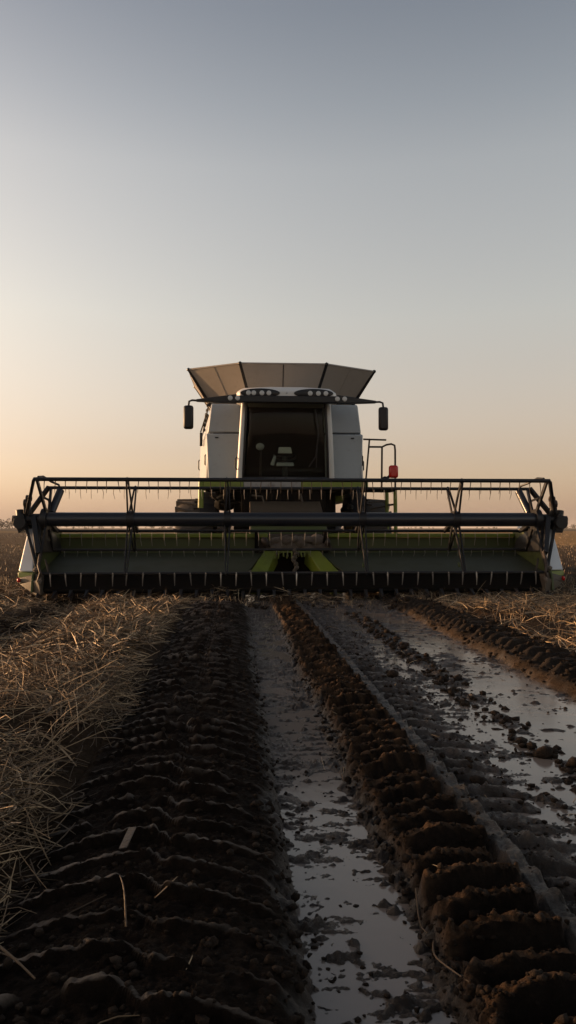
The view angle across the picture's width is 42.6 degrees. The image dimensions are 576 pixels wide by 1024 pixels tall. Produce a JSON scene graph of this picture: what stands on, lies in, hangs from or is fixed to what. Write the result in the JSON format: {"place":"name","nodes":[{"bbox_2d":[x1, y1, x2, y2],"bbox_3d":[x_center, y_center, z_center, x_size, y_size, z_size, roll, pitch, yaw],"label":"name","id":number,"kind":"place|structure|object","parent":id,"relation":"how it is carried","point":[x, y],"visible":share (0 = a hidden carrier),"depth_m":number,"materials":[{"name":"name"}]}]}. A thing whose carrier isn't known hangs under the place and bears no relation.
{"place":"outdoors","nodes":[
{"label":"outdoors","id":0,"kind":"place"},
{"bbox_2d":[0,528,575,1023],"bbox_3d":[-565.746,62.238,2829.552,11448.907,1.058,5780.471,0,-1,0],"label":"ground","id":1,"kind":"structure","parent":0,"point":[78,994],"depth_m":2.21,"materials":[{"name":"soil"}]},
{"bbox_2d":[0,518,14,528],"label":"distant wood","id":2,"kind":"object","parent":1,"relation":"on","point":[2,523],"visible":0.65,"depth_m":598.91,"materials":[{"name":"brown plant"}]},
{"bbox_2d":[0,945,35,978],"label":"straw stalk","id":3,"kind":"object","parent":1,"relation":"on","point":[5,951],"visible":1,"depth_m":1.43,"materials":[{"name":"beige plant"}]},
{"bbox_2d":[0,586,191,958],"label":"loose straw","id":4,"kind":"object","parent":1,"relation":"on","point":[122,618],"visible":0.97,"depth_m":3.84,"materials":[{"name":"beige plant"}]},
{"bbox_2d":[119,875,126,926],"bbox_3d":[-0.367,0.867,1.652,0.007,0.047,0.145,0,-1,-18],"label":"straw stalk","id":5,"kind":"object","parent":1,"relation":"on","point":[124,903],"visible":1,"depth_m":1.63,"materials":[{"name":"beige plant"}]},
{"bbox_2d":[119,827,135,848],"bbox_3d":[-0.438,0.890,2.021,0.022,0.030,0.081,0,-1,7],"label":"husk fragment","id":6,"kind":"object","parent":1,"relation":"on","point":[127,837],"visible":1,"depth_m":2.02,"materials":[{"name":"beige plant"}]},
{"bbox_2d":[72,526,494,528],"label":"hedgerow","id":7,"kind":"object","parent":1,"relation":"on","point":[232,527],"visible":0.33,"depth_m":749.10,"materials":[{"name":"green plant"}]},
{"bbox_2d":[0,574,575,614],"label":"trampled straw","id":8,"kind":"object","parent":1,"relation":"on","point":[18,589],"visible":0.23,"depth_m":9.92,"materials":[{"name":"brown plant"}]},
{"bbox_2d":[0,592,575,1023],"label":"mud clods","id":9,"kind":"object","parent":1,"relation":"on","point":[211,942],"visible":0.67,"depth_m":2.27,"materials":[{"name":"soil"}]},
{"bbox_2d":[0,533,575,602],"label":"field stubble","id":10,"kind":"object","parent":1,"relation":"on","point":[155,533],"visible":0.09,"depth_m":24.04,"materials":[{"name":"brown plant"}]},
{"bbox_2d":[12,361,567,600],"bbox_3d":[-0.109,-0.731,14.412,7.800,4.233,9.195,0,-1,-3],"label":"combine harvester","id":11,"kind":"object","parent":1,"relation":"on","point":[281,469],"visible":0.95,"depth_m":10.94,"materials":[{"name":"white metal"}]},
{"bbox_2d":[58,626,575,1023],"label":"straw wisps","id":12,"kind":"object","parent":1,"relation":"on","point":[177,876],"visible":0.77,"depth_m":1.70,"materials":[{"name":"beige plant"}]},
{"bbox_2d":[387,670,398,677],"bbox_3d":[0.676,1.043,4.767,0.077,0.051,0.071,0,-1,0],"label":"earth clod","id":13,"kind":"object","parent":1,"relation":"on","point":[392,673],"visible":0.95,"depth_m":4.75,"materials":[{"name":"soil"}]},
{"bbox_2d":[245,593,575,1023],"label":"puddle water","id":14,"kind":"structure","parent":1,"relation":"on","point":[379,935],"depth_m":2.65,"materials":[{"name":"grey liquid"}]},
{"bbox_2d":[415,888,427,932],"bbox_3d":[0.319,0.965,1.790,0.010,0.047,0.132,0,-1,-1],"label":"straw stalk","id":15,"kind":"object","parent":1,"relation":"on","point":[418,910],"visible":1,"depth_m":1.80,"materials":[{"name":"beige plant"}]},
{"bbox_2d":[432,940,472,983],"bbox_3d":[0.342,0.971,1.590,0.033,0.032,0.221,0,-1,-11],"label":"straw stalk","id":16,"kind":"object","parent":1,"relation":"on","point":[440,961],"visible":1,"depth_m":1.59,"materials":[{"name":"beige plant"}]},
{"bbox_2d":[470,775,488,784],"bbox_3d":[0.723,1.024,2.786,0.074,0.059,0.065,0,-1,0],"label":"earth clod","id":17,"kind":"object","parent":1,"relation":"on","point":[475,779],"visible":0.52,"depth_m":2.77,"materials":[{"name":"soil"}]},
{"bbox_2d":[412,582,575,652],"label":"straw litter","id":18,"kind":"object","parent":1,"relation":"on","point":[515,602],"visible":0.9,"depth_m":7.88,"materials":[{"name":"beige plant"}]},
{"bbox_2d":[532,746,552,758],"bbox_3d":[1.081,1.023,3.138,0.082,0.059,0.074,0,-1,0],"label":"earth clod","id":19,"kind":"object","parent":1,"relation":"on","point":[544,752],"visible":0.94,"depth_m":3.12,"materials":[{"name":"soil"}]},
{"bbox_2d":[0,0,575,527],"label":"sky","id":20,"kind":"structure","parent":0,"point":[387,187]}
]}

